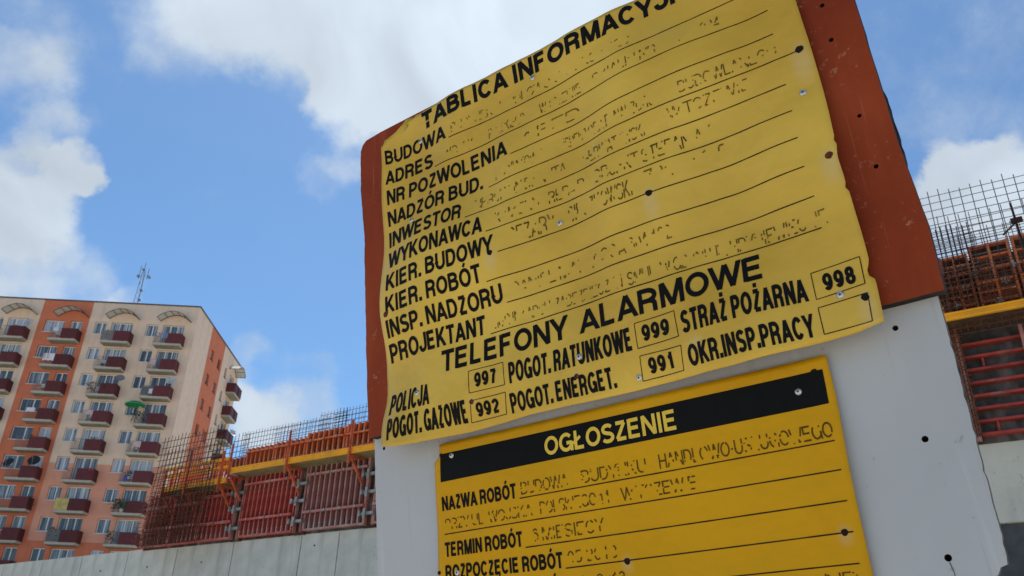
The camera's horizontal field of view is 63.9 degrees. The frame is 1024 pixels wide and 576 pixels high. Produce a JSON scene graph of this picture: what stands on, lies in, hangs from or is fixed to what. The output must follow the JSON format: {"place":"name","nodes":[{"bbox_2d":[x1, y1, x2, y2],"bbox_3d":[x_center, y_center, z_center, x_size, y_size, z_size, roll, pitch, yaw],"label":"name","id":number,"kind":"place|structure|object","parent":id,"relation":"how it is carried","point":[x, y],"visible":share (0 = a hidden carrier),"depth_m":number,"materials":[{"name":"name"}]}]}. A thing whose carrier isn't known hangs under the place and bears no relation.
{"place":"outdoors","nodes":[
{"label":"outdoors","id":0,"kind":"place"},
{"bbox_2d":[0,296,245,563],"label":"apartment building","id":1,"kind":"structure","parent":0,"point":[64,487],"depth_m":80.44,"materials":[{"name":"paint"}]},
{"bbox_2d":[0,515,6,529],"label":"window","id":2,"kind":"structure","parent":1,"relation":"in","point":[2,517],"depth_m":75.39,"materials":[{"name":"grey glass"}]},
{"bbox_2d":[0,370,13,379],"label":"window","id":3,"kind":"structure","parent":1,"relation":"in","point":[8,374],"depth_m":81.56,"materials":[{"name":"grey glass"}]},
{"bbox_2d":[0,484,15,498],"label":"window","id":4,"kind":"structure","parent":1,"relation":"in","point":[7,491],"depth_m":76.58,"materials":[{"name":"grey glass"}]},
{"bbox_2d":[3,458,13,465],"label":"satellite dish","id":5,"kind":"object","parent":1,"relation":"attached to","point":[7,462],"visible":1,"depth_m":76.25,"materials":[{"name":"black"}]},
{"bbox_2d":[2,547,16,560],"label":"window","id":6,"kind":"structure","parent":1,"relation":"in","point":[9,553],"depth_m":74.15,"materials":[{"name":"clear glass"}]},
{"bbox_2d":[0,343,21,352],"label":"window","id":7,"kind":"structure","parent":1,"relation":"in","point":[14,347],"depth_m":82.78,"materials":[{"name":"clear glass"}]},
{"bbox_2d":[1,455,24,468],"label":"window","id":8,"kind":"structure","parent":1,"relation":"in","point":[18,459],"depth_m":77.83,"materials":[{"name":"clear glass"}]},
{"bbox_2d":[5,318,28,334],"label":"window","id":9,"kind":"structure","parent":1,"relation":"in","point":[13,321],"depth_m":84.00,"materials":[{"name":"clear glass"}]},
{"bbox_2d":[11,516,26,528],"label":"window","id":10,"kind":"structure","parent":1,"relation":"in","point":[19,521],"depth_m":75.41,"materials":[{"name":"clear glass"}]},
{"bbox_2d":[10,426,33,439],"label":"window","id":11,"kind":"structure","parent":1,"relation":"in","point":[19,431],"depth_m":79.07,"materials":[{"name":"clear glass"}]},
{"bbox_2d":[21,485,34,497],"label":"window","id":12,"kind":"structure","parent":1,"relation":"in","point":[27,490],"depth_m":76.67,"materials":[{"name":"clear glass"}]},
{"bbox_2d":[17,398,41,411],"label":"window","id":13,"kind":"structure","parent":1,"relation":"in","point":[33,403],"depth_m":80.33,"materials":[{"name":"clear glass"}]},
{"bbox_2d":[27,456,40,464],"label":"satellite dish","id":14,"kind":"object","parent":1,"relation":"attached to","point":[32,460],"visible":1,"depth_m":76.37,"materials":[{"name":"black"}]},
{"bbox_2d":[30,456,43,467],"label":"window","id":15,"kind":"structure","parent":1,"relation":"in","point":[39,463],"depth_m":77.86,"materials":[{"name":"clear glass"}]},
{"bbox_2d":[25,372,49,384],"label":"window","id":16,"kind":"structure","parent":1,"relation":"in","point":[33,376],"depth_m":81.58,"materials":[{"name":"clear glass"}]},
{"bbox_2d":[30,548,44,560],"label":"window","id":17,"kind":"structure","parent":1,"relation":"in","point":[37,554],"depth_m":74.26,"materials":[{"name":"clear glass"}]},
{"bbox_2d":[38,427,51,437],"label":"window","id":18,"kind":"structure","parent":1,"relation":"in","point":[44,431],"depth_m":79.18,"materials":[{"name":"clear glass"}]},
{"bbox_2d":[38,517,53,531],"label":"window","id":19,"kind":"structure","parent":1,"relation":"in","point":[46,522],"depth_m":75.47,"materials":[{"name":"clear glass"}]},
{"bbox_2d":[36,346,57,357],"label":"window","id":20,"kind":"structure","parent":1,"relation":"in","point":[41,349],"depth_m":82.87,"materials":[{"name":"clear glass"}]},
{"bbox_2d":[42,353,55,360],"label":"laundry","id":21,"kind":"object","parent":1,"relation":"hanging from","point":[52,355],"visible":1,"depth_m":81.20,"materials":[{"name":"white fabric"}]},
{"bbox_2d":[41,320,64,331],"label":"window","id":22,"kind":"structure","parent":1,"relation":"in","point":[49,323],"depth_m":84.09,"materials":[{"name":"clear glass"}]},
{"bbox_2d":[47,400,59,409],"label":"window","id":23,"kind":"structure","parent":1,"relation":"in","point":[53,404],"depth_m":80.45,"materials":[{"name":"clear glass"}]},
{"bbox_2d":[47,486,61,500],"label":"window","id":24,"kind":"structure","parent":1,"relation":"in","point":[55,491],"depth_m":76.73,"materials":[{"name":"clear glass"}]},
{"bbox_2d":[55,373,67,382],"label":"window","id":25,"kind":"structure","parent":1,"relation":"in","point":[59,376],"depth_m":81.72,"materials":[{"name":"clear glass"}]},
{"bbox_2d":[49,549,74,558],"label":"window","id":26,"kind":"structure","parent":1,"relation":"in","point":[55,553],"depth_m":74.41,"materials":[{"name":"clear glass"}]},
{"bbox_2d":[55,457,69,470],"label":"window","id":27,"kind":"structure","parent":1,"relation":"in","point":[63,462],"depth_m":77.96,"materials":[{"name":"clear glass"}]},
{"bbox_2d":[54,517,82,541],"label":"window","id":28,"kind":"structure","parent":1,"relation":"in","point":[65,523],"depth_m":75.57,"materials":[{"name":"clear glass"}]},
{"bbox_2d":[63,347,75,355],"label":"window","id":29,"kind":"structure","parent":1,"relation":"in","point":[67,350],"depth_m":82.96,"materials":[{"name":"clear glass"}]},
{"bbox_2d":[63,428,77,441],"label":"window","id":30,"kind":"structure","parent":1,"relation":"in","point":[71,433],"depth_m":79.22,"materials":[{"name":"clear glass"}]},
{"bbox_2d":[70,322,82,329],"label":"window","id":31,"kind":"structure","parent":1,"relation":"in","point":[78,325],"depth_m":84.22,"materials":[{"name":"clear glass"}]},
{"bbox_2d":[71,400,85,413],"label":"window","id":32,"kind":"structure","parent":1,"relation":"in","point":[78,405],"depth_m":80.47,"materials":[{"name":"clear glass"}]},
{"bbox_2d":[66,487,90,498],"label":"window","id":33,"kind":"structure","parent":1,"relation":"in","point":[73,492],"depth_m":76.84,"materials":[{"name":"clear glass"}]},
{"bbox_2d":[77,374,92,386],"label":"window","id":34,"kind":"structure","parent":1,"relation":"in","point":[85,377],"depth_m":81.72,"materials":[{"name":"clear glass"}]},
{"bbox_2d":[72,457,98,477],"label":"window","id":35,"kind":"structure","parent":1,"relation":"in","point":[80,462],"depth_m":78.08,"materials":[{"name":"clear glass"}]},
{"bbox_2d":[84,348,99,359],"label":"window","id":36,"kind":"structure","parent":1,"relation":"in","point":[93,353],"depth_m":82.96,"materials":[{"name":"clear glass"}]},
{"bbox_2d":[79,429,105,449],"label":"window","id":37,"kind":"structure","parent":1,"relation":"in","point":[88,433],"depth_m":79.32,"materials":[{"name":"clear glass"}]},
{"bbox_2d":[91,322,106,333],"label":"window","id":38,"kind":"structure","parent":1,"relation":"in","point":[98,329],"depth_m":84.25,"materials":[{"name":"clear glass"}]},
{"bbox_2d":[87,401,112,420],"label":"window","id":39,"kind":"structure","parent":1,"relation":"in","point":[99,406],"depth_m":80.61,"materials":[{"name":"clear glass"}]},
{"bbox_2d":[93,519,110,533],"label":"window","id":40,"kind":"structure","parent":1,"relation":"in","point":[103,526],"depth_m":75.63,"materials":[{"name":"clear glass"}]},
{"bbox_2d":[95,374,118,391],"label":"window","id":41,"kind":"structure","parent":1,"relation":"in","point":[102,378],"depth_m":81.86,"materials":[{"name":"clear glass"}]},
{"bbox_2d":[101,488,118,502],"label":"window","id":42,"kind":"structure","parent":1,"relation":"in","point":[110,494],"depth_m":76.88,"materials":[{"name":"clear glass"}]},
{"bbox_2d":[103,348,126,359],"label":"window","id":43,"kind":"structure","parent":1,"relation":"in","point":[109,352],"depth_m":83.13,"materials":[{"name":"clear glass"}]},
{"bbox_2d":[105,498,129,511],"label":"balcony plant","id":44,"kind":"object","parent":1,"relation":"on","point":[115,508],"visible":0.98,"depth_m":75.52,"materials":[{"name":"green plant"}]},
{"bbox_2d":[109,459,125,472],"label":"window","id":45,"kind":"structure","parent":1,"relation":"in","point":[118,464],"depth_m":78.15,"materials":[{"name":"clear glass"}]},
{"bbox_2d":[109,323,132,338],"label":"window","id":46,"kind":"structure","parent":1,"relation":"in","point":[120,327],"depth_m":84.39,"materials":[{"name":"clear glass"}]},
{"bbox_2d":[116,431,132,443],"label":"window","id":47,"kind":"structure","parent":1,"relation":"in","point":[125,436],"depth_m":79.38,"materials":[{"name":"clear glass"}]},
{"bbox_2d":[112,520,139,543],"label":"window","id":48,"kind":"structure","parent":1,"relation":"in","point":[122,525],"depth_m":75.71,"materials":[{"name":"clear glass"}]},
{"bbox_2d":[123,406,137,415],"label":"window","id":49,"kind":"structure","parent":1,"relation":"in","point":[129,410],"depth_m":80.55,"materials":[{"name":"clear glass"}]},
{"bbox_2d":[122,489,146,510],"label":"window","id":50,"kind":"structure","parent":1,"relation":"in","point":[134,495],"depth_m":77.02,"materials":[{"name":"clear glass"}]},
{"bbox_2d":[125,400,144,423],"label":"balcony parasol","id":51,"kind":"object","parent":1,"relation":"on","point":[134,404],"visible":1,"depth_m":80.14,"materials":[{"name":"green fabric"}]},
{"bbox_2d":[132,376,145,388],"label":"window","id":52,"kind":"structure","parent":1,"relation":"in","point":[139,381],"depth_m":81.90,"materials":[{"name":"clear glass"}]},
{"bbox_2d":[131,410,147,421],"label":"balcony plant","id":53,"kind":"object","parent":1,"relation":"on","point":[138,415],"visible":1,"depth_m":79.27,"materials":[{"name":"green plant"}]},
{"bbox_2d":[129,460,153,481],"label":"window","id":54,"kind":"structure","parent":1,"relation":"in","point":[138,465],"depth_m":78.26,"materials":[{"name":"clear glass"}]},
{"bbox_2d":[133,264,150,302],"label":"antenna mast","id":55,"kind":"object","parent":1,"relation":"on","point":[144,275],"visible":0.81,"depth_m":89.69,"materials":[{"name":"grey metal"}]},
{"bbox_2d":[137,350,151,362],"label":"window","id":56,"kind":"structure","parent":1,"relation":"in","point":[145,354],"depth_m":83.17,"materials":[{"name":"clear glass"}]},
{"bbox_2d":[134,431,160,451],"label":"window","id":57,"kind":"structure","parent":1,"relation":"in","point":[144,436],"depth_m":79.53,"materials":[{"name":"clear glass"}]},
{"bbox_2d":[145,325,158,336],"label":"window","id":58,"kind":"structure","parent":1,"relation":"in","point":[151,329],"depth_m":84.39,"materials":[{"name":"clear glass"}]},
{"bbox_2d":[141,404,166,423],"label":"window","id":59,"kind":"structure","parent":1,"relation":"in","point":[149,408],"depth_m":80.77,"materials":[{"name":"clear glass"}]},
{"bbox_2d":[148,377,170,395],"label":"window","id":60,"kind":"structure","parent":1,"relation":"in","point":[160,381],"depth_m":82.02,"materials":[{"name":"clear glass"}]},
{"bbox_2d":[154,351,178,368],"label":"window","id":61,"kind":"structure","parent":1,"relation":"in","point":[161,354],"depth_m":83.27,"materials":[{"name":"clear glass"}]},
{"bbox_2d":[165,377,175,383],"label":"satellite dish","id":62,"kind":"object","parent":1,"relation":"attached to","point":[170,380],"visible":1,"depth_m":80.62,"materials":[{"name":"metal"}]},
{"bbox_2d":[160,326,183,342],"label":"window","id":63,"kind":"structure","parent":1,"relation":"in","point":[167,329],"depth_m":84.56,"materials":[{"name":"clear glass"}]},
{"bbox_2d":[0,527,377,575],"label":"concrete wall","id":64,"kind":"structure","parent":0,"point":[352,552],"depth_m":21.26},
{"bbox_2d":[132,488,162,548],"bbox_3d":[-10.263,6.495,23.293,1.349,1.722,0.024,-15,-31,30],"label":"rebar mesh","id":65,"kind":"object","parent":64,"relation":"on","point":[148,521],"visible":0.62,"depth_m":23.26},
{"bbox_2d":[140,495,175,550],"bbox_3d":[-10.173,6.716,23.632,1.200,1.540,0.232,-15,-31,30],"label":"steel shuttering","id":66,"kind":"object","parent":64,"relation":"attached to","point":[164,546],"visible":0.24,"depth_m":23.58,"materials":[{"name":"red metal"}]},
{"bbox_2d":[142,485,201,546],"bbox_3d":[-9.312,6.207,22.514,2.324,1.612,0.026,-15,-31,30],"label":"rebar mesh","id":67,"kind":"object","parent":64,"relation":"on","point":[179,533],"visible":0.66,"depth_m":22.45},
{"bbox_2d":[140,442,219,546],"bbox_3d":[-9.111,5.627,22.545,2.578,2.730,0.126,-15,-31,30],"label":"rebar mesh","id":68,"kind":"object","parent":64,"relation":"on","point":[199,475],"visible":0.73,"depth_m":22.45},
{"bbox_2d":[137,424,227,545],"bbox_3d":[-8.957,5.356,22.335,2.887,3.100,0.077,-15,-31,30],"label":"rebar mesh","id":69,"kind":"object","parent":64,"relation":"on","point":[189,493],"visible":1,"depth_m":22.28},
{"bbox_2d":[167,493,203,547],"bbox_3d":[-9.133,6.435,22.999,1.200,1.540,0.232,-15,-31,30],"label":"steel shuttering","id":70,"kind":"object","parent":64,"relation":"attached to","point":[184,544],"visible":0.27,"depth_m":22.93,"materials":[{"name":"red metal"}]},
{"bbox_2d":[195,477,239,544],"bbox_3d":[-8.010,6.044,22.361,1.390,1.740,0.232,-15,-31,30],"label":"steel shuttering","id":71,"kind":"object","parent":64,"relation":"attached to","point":[219,518],"visible":0.6,"depth_m":22.29,"materials":[{"name":"red metal"}]},
{"bbox_2d":[159,450,241,516],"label":"scaffold platform","id":72,"kind":"structure","parent":71,"relation":"on","point":[220,484],"depth_m":22.42,"materials":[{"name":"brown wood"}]},
{"bbox_2d":[168,460,228,485],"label":"guard slats","id":73,"kind":"object","parent":72,"relation":"on","point":[213,472],"visible":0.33,"depth_m":22.72,"materials":[{"name":"orange metal"}]},
{"bbox_2d":[214,433,249,483],"bbox_3d":[-7.886,4.778,22.953,1.495,1.479,0.030,-15,-31,31],"label":"rebar mesh","id":74,"kind":"object","parent":72,"relation":"attached to","point":[231,442],"visible":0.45,"depth_m":22.96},
{"bbox_2d":[224,476,247,541],"bbox_3d":[-7.305,5.730,21.953,0.480,2.000,0.297,-15,-31,30],"label":"timber filler","id":75,"kind":"object","parent":64,"relation":"attached to","point":[233,528],"visible":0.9,"depth_m":21.82,"materials":[{"name":"brown wood"}]},
{"bbox_2d":[224,456,245,473],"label":"steel shuttering","id":76,"kind":"object","parent":75,"relation":"attached to","point":[237,462],"visible":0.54,"depth_m":22.74,"materials":[{"name":"orange metal"}]},
{"bbox_2d":[237,454,301,540],"bbox_3d":[-6.312,5.453,21.397,2.000,2.040,0.232,-15,-31,30],"label":"steel shuttering","id":77,"kind":"object","parent":64,"relation":"attached to","point":[268,510],"visible":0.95,"depth_m":21.33,"materials":[{"name":"red metal"}]},
{"bbox_2d":[245,443,275,464],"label":"steel shuttering","id":78,"kind":"object","parent":77,"relation":"on","point":[261,454],"visible":0.74,"depth_m":22.31,"materials":[{"name":"orange metal"}]},
{"bbox_2d":[274,437,307,459],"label":"steel shuttering","id":79,"kind":"object","parent":77,"relation":"on","point":[298,447],"visible":0.65,"depth_m":21.70,"materials":[{"name":"orange metal"}]},
{"bbox_2d":[225,419,374,500],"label":"scaffold platform","id":80,"kind":"structure","parent":77,"relation":"attached to","point":[347,455],"depth_m":20.67,"materials":[{"name":"yellow wood"}]},
{"bbox_2d":[239,415,329,457],"bbox_3d":[-6.299,4.387,22.441,3.490,1.418,0.023,-15,-31,30],"label":"rebar mesh","id":81,"kind":"object","parent":80,"relation":"attached to","point":[281,433],"visible":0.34,"depth_m":22.70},
{"bbox_2d":[272,410,367,441],"bbox_3d":[-5.159,4.147,21.942,3.806,1.468,0.021,-15,-31,30],"label":"rebar mesh","id":82,"kind":"object","parent":80,"relation":"attached to","point":[317,426],"visible":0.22,"depth_m":22.38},
{"bbox_2d":[318,403,367,431],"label":"rebar mesh","id":83,"kind":"object","parent":80,"relation":"attached to","point":[341,416],"visible":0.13,"depth_m":21.50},
{"bbox_2d":[332,407,348,428],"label":"rebar mesh","id":84,"kind":"object","parent":83,"relation":"attached to","point":[346,417],"visible":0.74,"depth_m":21.50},
{"bbox_2d":[287,467,309,535],"bbox_3d":[-5.332,5.198,20.751,0.480,2.000,0.297,-15,-31,30],"label":"timber filler","id":85,"kind":"object","parent":64,"relation":"attached to","point":[299,503],"visible":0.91,"depth_m":20.64,"materials":[{"name":"brown wood"}]},
{"bbox_2d":[302,442,372,533],"bbox_3d":[-4.298,4.910,20.170,2.040,2.040,0.232,-15,-31,30],"label":"steel shuttering","id":86,"kind":"object","parent":64,"relation":"on","point":[335,500],"visible":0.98,"depth_m":20.12,"materials":[{"name":"red metal"}]},
{"bbox_2d":[305,426,347,454],"bbox_3d":[-4.784,3.965,21.044,1.370,0.700,0.212,-15,-31,30],"label":"steel shuttering","id":87,"kind":"object","parent":86,"relation":"on","point":[326,440],"visible":0.72,"depth_m":21.09,"materials":[{"name":"orange metal"}]},
{"bbox_2d":[345,421,374,447],"bbox_3d":[-3.610,3.635,20.336,1.350,0.730,0.212,-15,-31,30],"label":"steel shuttering","id":88,"kind":"object","parent":86,"relation":"attached to","point":[360,433],"visible":0.34,"depth_m":20.52,"materials":[{"name":"orange metal"}]},
{"bbox_2d":[357,457,376,528],"bbox_3d":[-3.351,4.663,19.545,0.480,2.000,0.297,-15,-31,30],"label":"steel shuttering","id":89,"kind":"object","parent":64,"relation":"attached to","point":[368,512],"visible":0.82,"depth_m":19.41,"materials":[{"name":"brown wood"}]},
{"bbox_2d":[372,488,376,523],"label":"steel shuttering","id":90,"kind":"object","parent":64,"relation":"attached to","point":[374,521],"visible":0.06,"depth_m":19.17,"materials":[{"name":"red metal"}]},
{"bbox_2d":[0,0,1023,476],"label":"sky","id":91,"kind":"structure","parent":0,"point":[212,146],"materials":[{"name":"blue"}]},
{"bbox_2d":[979,440,1023,575],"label":"concrete wall","id":92,"kind":"structure","parent":0,"point":[1003,462],"depth_m":11.40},
{"bbox_2d":[940,274,982,436],"bbox_3d":[6.599,0.956,12.218,0.305,2.600,0.067,-15,-31,30],"label":"rebar cage","id":93,"kind":"object","parent":92,"relation":"on","point":[970,389],"visible":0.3,"depth_m":12.03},
{"bbox_2d":[938,251,1023,444],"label":"ribbed shuttering","id":94,"kind":"object","parent":92,"relation":"on","point":[994,360],"visible":0.3,"depth_m":11.97,"materials":[{"name":"red metal"}]},
{"bbox_2d":[940,253,979,311],"bbox_3d":[6.870,0.047,12.755,0.570,1.120,0.138,-15,-31,30],"label":"shuttering grid","id":95,"kind":"object","parent":94,"relation":"attached to","point":[965,277],"visible":0.17,"depth_m":12.76,"materials":[{"name":"orange metal"}]},
{"bbox_2d":[931,199,1023,302],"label":"rebar mesh","id":96,"kind":"object","parent":95,"relation":"attached to","point":[949,224],"visible":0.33,"depth_m":12.87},
{"bbox_2d":[944,299,1023,333],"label":"scaffold platform","id":97,"kind":"structure","parent":94,"relation":"attached to","point":[988,311],"depth_m":11.98,"materials":[{"name":"yellow wood"}]},
{"bbox_2d":[935,221,1023,258],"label":"rebar mesh","id":98,"kind":"object","parent":97,"relation":"attached to","point":[1019,224],"visible":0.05,"depth_m":13.17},
{"bbox_2d":[939,250,1023,336],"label":"rebar mesh","id":99,"kind":"object","parent":97,"relation":"attached to","point":[985,280],"visible":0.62,"depth_m":12.15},
{"bbox_2d":[942,259,1023,311],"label":"rebar mesh","id":100,"kind":"object","parent":97,"relation":"attached to","point":[983,288],"visible":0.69,"depth_m":12.24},
{"bbox_2d":[1002,203,1023,248],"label":"steel upright","id":101,"kind":"object","parent":97,"relation":"on","point":[1014,220],"visible":1,"depth_m":12.37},
{"bbox_2d":[968,238,1023,305],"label":"shuttering grid","id":102,"kind":"object","parent":94,"relation":"attached to","point":[1002,254],"visible":0.4,"depth_m":12.53,"materials":[{"name":"brown metal"}]},
{"bbox_2d":[1010,234,1023,284],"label":"shuttering grid","id":103,"kind":"object","parent":94,"relation":"attached to","point":[1014,245],"visible":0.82,"depth_m":12.44,"materials":[{"name":"orange metal"}]},
{"bbox_3d":[8.844,-0.538,11.580,0.950,1.240,0.138,-15,-31,30],"label":"shuttering grid","id":104,"kind":"object","parent":94,"relation":"attached to","visible":0},
{"bbox_2d":[922,174,1023,284],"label":"rebar mesh","id":105,"kind":"object","parent":104,"relation":"attached to","point":[954,213],"visible":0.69,"depth_m":12.76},
{"bbox_2d":[933,222,992,302],"bbox_3d":[6.808,-0.404,12.708,0.878,1.299,0.023,-15,-31,31],"label":"rebar mesh","id":106,"kind":"object","parent":105,"relation":"attached to","point":[952,255],"visible":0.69,"depth_m":12.66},
{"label":"timber post","id":107,"kind":"object","parent":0,"visible":0},
{"bbox_2d":[884,93,951,560],"bbox_3d":[0.247,0.439,1.467,1.133,2.001,0.020,-19,-25,31],"label":"backing sheet","id":108,"kind":"object","parent":107,"relation":"attached to","point":[948,556],"visible":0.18,"depth_m":1.38,"materials":[{"name":"brown wood"}]},
{"bbox_2d":[360,0,946,439],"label":"red board","id":109,"kind":"object","parent":108,"relation":"attached to","point":[904,268],"visible":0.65,"depth_m":1.38,"materials":[{"name":"brown wood"}]},
{"bbox_2d":[380,0,883,446],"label":"information notice","id":110,"kind":"object","parent":109,"relation":"attached to","point":[634,195],"visible":1,"depth_m":1.59,"materials":[{"name":"plastic"}]},
{"bbox_2d":[375,296,1008,575],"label":"white panel","id":111,"kind":"object","parent":108,"relation":"attached to","point":[926,508],"visible":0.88,"depth_m":1.25,"materials":[{"name":"paint"}]},
{"bbox_2d":[435,355,872,575],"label":"announcement notice","id":112,"kind":"object","parent":111,"relation":"attached to","point":[747,474],"visible":1,"depth_m":1.43,"materials":[{"name":"metal"}]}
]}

